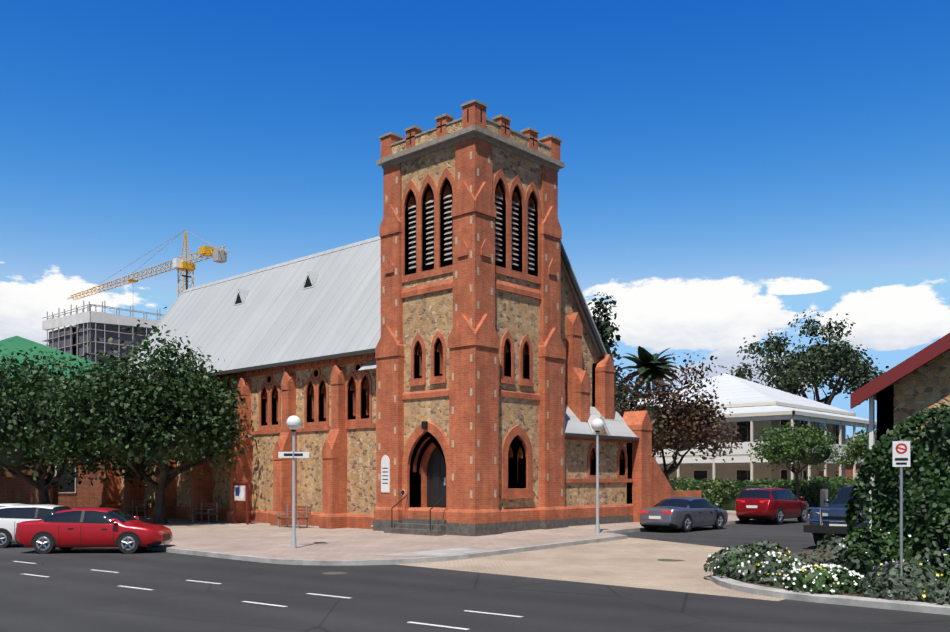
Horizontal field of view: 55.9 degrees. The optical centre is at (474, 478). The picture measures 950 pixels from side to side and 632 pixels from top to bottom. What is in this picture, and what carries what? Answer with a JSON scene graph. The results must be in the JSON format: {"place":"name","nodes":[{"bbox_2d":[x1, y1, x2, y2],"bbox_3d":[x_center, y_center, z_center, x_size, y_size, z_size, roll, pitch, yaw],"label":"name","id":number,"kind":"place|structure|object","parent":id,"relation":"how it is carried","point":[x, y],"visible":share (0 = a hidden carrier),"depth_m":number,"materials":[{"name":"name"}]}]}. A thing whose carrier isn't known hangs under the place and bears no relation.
{"place":"outdoors","nodes":[
{"label":"outdoors","id":0,"kind":"place"},
{"bbox_2d":[121,360,375,513],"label":"church side wall","id":1,"kind":"structure","parent":0,"point":[361,470],"depth_m":40.08,"materials":[{"name":"beige stone"}]},
{"bbox_2d":[220,362,371,431],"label":"church nave surrounds","id":2,"kind":"object","parent":1,"relation":"attached to","point":[360,417],"visible":0.31,"depth_m":39.37,"materials":[{"name":"orange brick"}]},
{"bbox_2d":[373,99,567,535],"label":"church tower","id":3,"kind":"structure","parent":0,"point":[480,512],"depth_m":34.64,"materials":[{"name":"orange brick"}]},
{"bbox_2d":[402,168,540,519],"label":"church tower surrounds","id":4,"kind":"object","parent":3,"relation":"attached to","point":[436,436],"visible":0.81,"depth_m":34.71,"materials":[{"name":"orange brick"}]},
{"bbox_2d":[0,515,949,631],"bbox_3d":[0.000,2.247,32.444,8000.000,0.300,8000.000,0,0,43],"label":"ground","id":5,"kind":"structure","parent":0,"point":[75,591],"depth_m":17.46,"materials":[{"name":"grey asphalt"}]},
{"bbox_2d":[0,503,28,506],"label":"white car","id":6,"kind":"object","parent":5,"relation":"on","point":[6,504],"visible":0.04,"depth_m":33.88,"materials":[{"name":"white metal"}]},
{"bbox_2d":[1,353,71,474],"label":"building","id":7,"kind":"structure","parent":5,"relation":"on","point":[37,459],"depth_m":52.96,"materials":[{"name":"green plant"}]},
{"bbox_2d":[0,504,77,547],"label":"white car","id":8,"kind":"object","parent":5,"relation":"on","point":[11,517],"visible":0.25,"depth_m":30.99,"materials":[{"name":"white metal"}]},
{"bbox_2d":[0,336,112,508],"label":"building","id":9,"kind":"structure","parent":5,"relation":"on","point":[85,493],"depth_m":61.17,"materials":[{"name":"metal"}]},
{"bbox_2d":[0,340,168,504],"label":"tree","id":10,"kind":"object","parent":5,"relation":"on","point":[12,401],"visible":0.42,"depth_m":43.43,"materials":[{"name":"green plant"}]},
{"bbox_2d":[15,507,172,553],"bbox_3d":[-12.454,1.669,29.402,4.660,1.455,2.100,0,0,-1],"label":"red sedan car","id":11,"kind":"object","parent":5,"relation":"on","point":[124,532],"visible":1,"depth_m":28.54,"materials":[{"name":"red metal"}]},
{"bbox_2d":[42,301,163,366],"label":"construction building","id":12,"kind":"structure","parent":5,"relation":"on","point":[86,329],"depth_m":148.53,"materials":[{"name":"concrete"}]},
{"bbox_2d":[8,307,258,523],"bbox_3d":[-15.501,-2.681,43.071,11.175,9.862,10.964,0,0,3],"label":"tree","id":13,"kind":"object","parent":5,"relation":"on","point":[170,413],"visible":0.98,"depth_m":40.12,"materials":[{"name":"green plant"}]},
{"bbox_2d":[69,229,229,299],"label":"tower crane","id":14,"kind":"object","parent":5,"relation":"on","point":[217,255],"visible":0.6,"depth_m":170.87,"materials":[{"name":"yellow metal"}]},
{"bbox_2d":[14,561,523,629],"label":"lane markings","id":15,"kind":"object","parent":5,"relation":"on","point":[306,593],"visible":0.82,"depth_m":17.14,"materials":[{"name":"paint"}]},
{"bbox_2d":[99,236,614,528],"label":"church nave","id":16,"kind":"structure","parent":5,"relation":"on","point":[319,309],"depth_m":42.20,"materials":[{"name":"stone"}]},
{"bbox_2d":[283,108,562,535],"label":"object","id":17,"kind":"object","parent":5,"relation":"on","point":[429,527],"visible":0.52,"depth_m":34.49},
{"bbox_2d":[322,548,683,574],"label":"road covers and ramp","id":18,"kind":"object","parent":5,"relation":"on","point":[446,552],"visible":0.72,"depth_m":26.20,"materials":[{"name":"concrete"}]},
{"bbox_2d":[75,508,949,614],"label":"footpaths and kerbs","id":19,"kind":"object","parent":5,"relation":"on","point":[609,554],"visible":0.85,"depth_m":26.64,"materials":[{"name":"paving stone"},{"name":"concrete"}]},
{"bbox_2d":[122,500,147,517],"bbox_3d":[-18.299,1.627,48.147,1.800,0.950,0.585,0,0,43],"label":"bench","id":20,"kind":"object","parent":19,"relation":"on","point":[144,503],"visible":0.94,"depth_m":48.00,"materials":[{"name":"brown wood"}]},
{"bbox_2d":[190,502,220,522],"bbox_3d":[-13.067,1.627,43.348,1.800,0.950,0.585,0,0,43],"label":"bench","id":21,"kind":"object","parent":19,"relation":"on","point":[207,508],"visible":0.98,"depth_m":43.39,"materials":[{"name":"brown wood"}]},
{"bbox_2d":[233,482,248,524],"bbox_3d":[-10.824,1.125,41.355,1.180,1.950,0.140,0,0,43],"label":"notice board","id":22,"kind":"object","parent":19,"relation":"on","point":[240,492],"visible":1,"depth_m":41.21,"materials":[{"name":"red paint"}]},
{"bbox_2d":[278,415,308,548],"bbox_3d":[-5.776,0.102,28.514,0.938,4.235,0.469,0,0,-22],"label":"street lamp","id":23,"kind":"object","parent":19,"relation":"on","point":[293,422],"visible":1,"depth_m":28.46,"materials":[{"name":"grey metal"}]},
{"bbox_2d":[275,505,311,527],"bbox_3d":[-7.834,1.627,38.548,1.800,0.950,0.585,0,0,43],"label":"bench","id":24,"kind":"object","parent":19,"relation":"on","point":[306,510],"visible":0.96,"depth_m":38.43,"materials":[{"name":"brown wood"}]},
{"bbox_2d":[591,418,603,533],"bbox_3d":[4.509,-0.099,32.921,0.470,4.235,0.470,0,0,43],"label":"street lamp","id":25,"kind":"object","parent":19,"relation":"on","point":[597,425],"visible":1,"depth_m":32.87,"materials":[{"name":"grey metal"}]},
{"bbox_2d":[893,439,909,594],"bbox_3d":[7.966,0.743,16.715,0.300,2.950,0.065,0,0,23],"label":"parking sign","id":26,"kind":"object","parent":19,"relation":"on","point":[901,453],"visible":0.94,"depth_m":16.70,"materials":[{"name":"silver metal"}]},
{"bbox_2d":[587,292,623,409],"bbox_3d":[8.935,-5.331,61.210,4.640,14.856,4.505,0,0,11],"label":"conifer tree","id":27,"kind":"object","parent":5,"relation":"on","point":[605,329],"visible":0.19,"depth_m":60.90,"materials":[{"name":"green plant"}]},
{"bbox_2d":[614,373,638,412],"bbox_3d":[6.731,-2.259,55.352,7.060,8.923,6.448,0,0,6],"label":"tree","id":28,"kind":"object","parent":5,"relation":"on","point":[616,396],"visible":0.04,"depth_m":54.75,"materials":[{"name":"green plant"}]},
{"bbox_2d":[565,404,700,525],"bbox_3d":[7.106,-0.328,41.056,1.730,5.850,11.700,0,0,43],"label":"church porch","id":29,"kind":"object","parent":5,"relation":"on","point":[651,486],"visible":0.46,"depth_m":40.39,"materials":[{"name":"brick"}]},
{"bbox_2d":[619,346,679,395],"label":"palm","id":30,"kind":"object","parent":5,"relation":"on","point":[654,366],"visible":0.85,"depth_m":109.44,"materials":[{"name":"green plant"}]},
{"bbox_2d":[614,353,746,481],"bbox_3d":[10.319,-2.242,48.380,8.414,8.905,8.041,0,0,11],"label":"bronze tree","id":31,"kind":"object","parent":5,"relation":"on","point":[678,426],"visible":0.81,"depth_m":46.89,"materials":[{"name":"brown plant"}]},
{"bbox_2d":[640,497,727,531],"bbox_3d":[8.578,1.417,36.469,2.040,1.360,4.740,0,0,43],"label":"silver sedan","id":32,"kind":"object","parent":5,"relation":"on","point":[684,514],"visible":1,"depth_m":35.25,"materials":[{"name":"grey metal"}]},
{"bbox_2d":[669,476,809,510],"bbox_3d":[15.320,0.963,56.548,12.373,2.251,2.253,0,0,43],"label":"hedge","id":33,"kind":"object","parent":5,"relation":"on","point":[725,494],"visible":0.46,"depth_m":55.61,"materials":[{"name":"green plant"}]},
{"bbox_2d":[627,373,876,506],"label":"villa","id":34,"kind":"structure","parent":5,"relation":"on","point":[752,406],"depth_m":64.31,"materials":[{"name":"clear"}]},
{"bbox_2d":[735,488,808,524],"bbox_3d":[14.103,1.257,42.271,2.160,1.680,4.590,0,0,43],"label":"red suv","id":35,"kind":"object","parent":5,"relation":"on","point":[777,506],"visible":0.98,"depth_m":40.85,"materials":[{"name":"red metal"}]},
{"bbox_2d":[746,422,844,498],"bbox_3d":[17.980,-0.637,49.729,5.368,5.431,4.717,0,0,6],"label":"green street tree","id":36,"kind":"object","parent":5,"relation":"on","point":[787,446],"visible":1,"depth_m":48.90,"materials":[{"name":"green plant"}]},
{"bbox_2d":[724,310,888,404],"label":"eucalypt tree","id":37,"kind":"object","parent":5,"relation":"on","point":[813,367],"visible":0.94,"depth_m":83.91,"materials":[{"name":"green plant"}]},
{"bbox_2d":[703,514,949,604],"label":"garden bed plants","id":38,"kind":"object","parent":5,"relation":"on","point":[926,576],"visible":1,"depth_m":18.09,"materials":[{"name":"green plant"}]},
{"bbox_2d":[799,476,867,511],"bbox_3d":[27.761,0.952,60.836,2.313,2.280,25.356,0,0,43],"label":"hedge","id":39,"kind":"object","parent":5,"relation":"on","point":[834,486],"visible":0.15,"depth_m":52.11,"materials":[{"name":"green plant"}]},
{"bbox_2d":[803,485,868,545],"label":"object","id":40,"kind":"object","parent":5,"relation":"on","point":[827,519],"visible":0.33,"depth_m":26.92,"materials":[{"name":"blue car paint"},{"name":"rubber"},{"name":"glass"}]},
{"bbox_2d":[830,424,876,469],"bbox_3d":[26.886,-0.917,59.446,5.640,5.977,5.633,0,0,43],"label":"green street tree","id":41,"kind":"object","parent":5,"relation":"on","point":[857,450],"visible":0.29,"depth_m":59.17,"materials":[{"name":"green plant"}]},
{"bbox_2d":[846,432,876,477],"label":"houses","id":42,"kind":"structure","parent":5,"relation":"on","point":[849,471],"depth_m":78.35,"materials":[{"name":"paint"}]},
{"bbox_2d":[845,403,949,566],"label":"hedge","id":43,"kind":"object","parent":5,"relation":"on","point":[926,484],"visible":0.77,"depth_m":19.04,"materials":[{"name":"green plant"}]},
{"bbox_2d":[850,333,949,545],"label":"house","id":44,"kind":"structure","parent":5,"relation":"on","point":[917,382],"depth_m":21.48,"materials":[{"name":"stone"}]},
{"bbox_2d":[0,0,949,438],"label":"sky","id":45,"kind":"structure","parent":0,"point":[733,170],"materials":[{"name":"blue"}]},
{"bbox_2d":[565,439,631,505],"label":"stone wall panels","id":46,"kind":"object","parent":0,"point":[581,494],"depth_m":38.55,"materials":[{"name":"beige stone"}]},
{"bbox_2d":[587,443,627,478],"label":"vestry surrounds","id":47,"kind":"object","parent":46,"relation":"attached to","point":[623,474],"visible":0.75,"depth_m":39.78,"materials":[{"name":"orange brick"}]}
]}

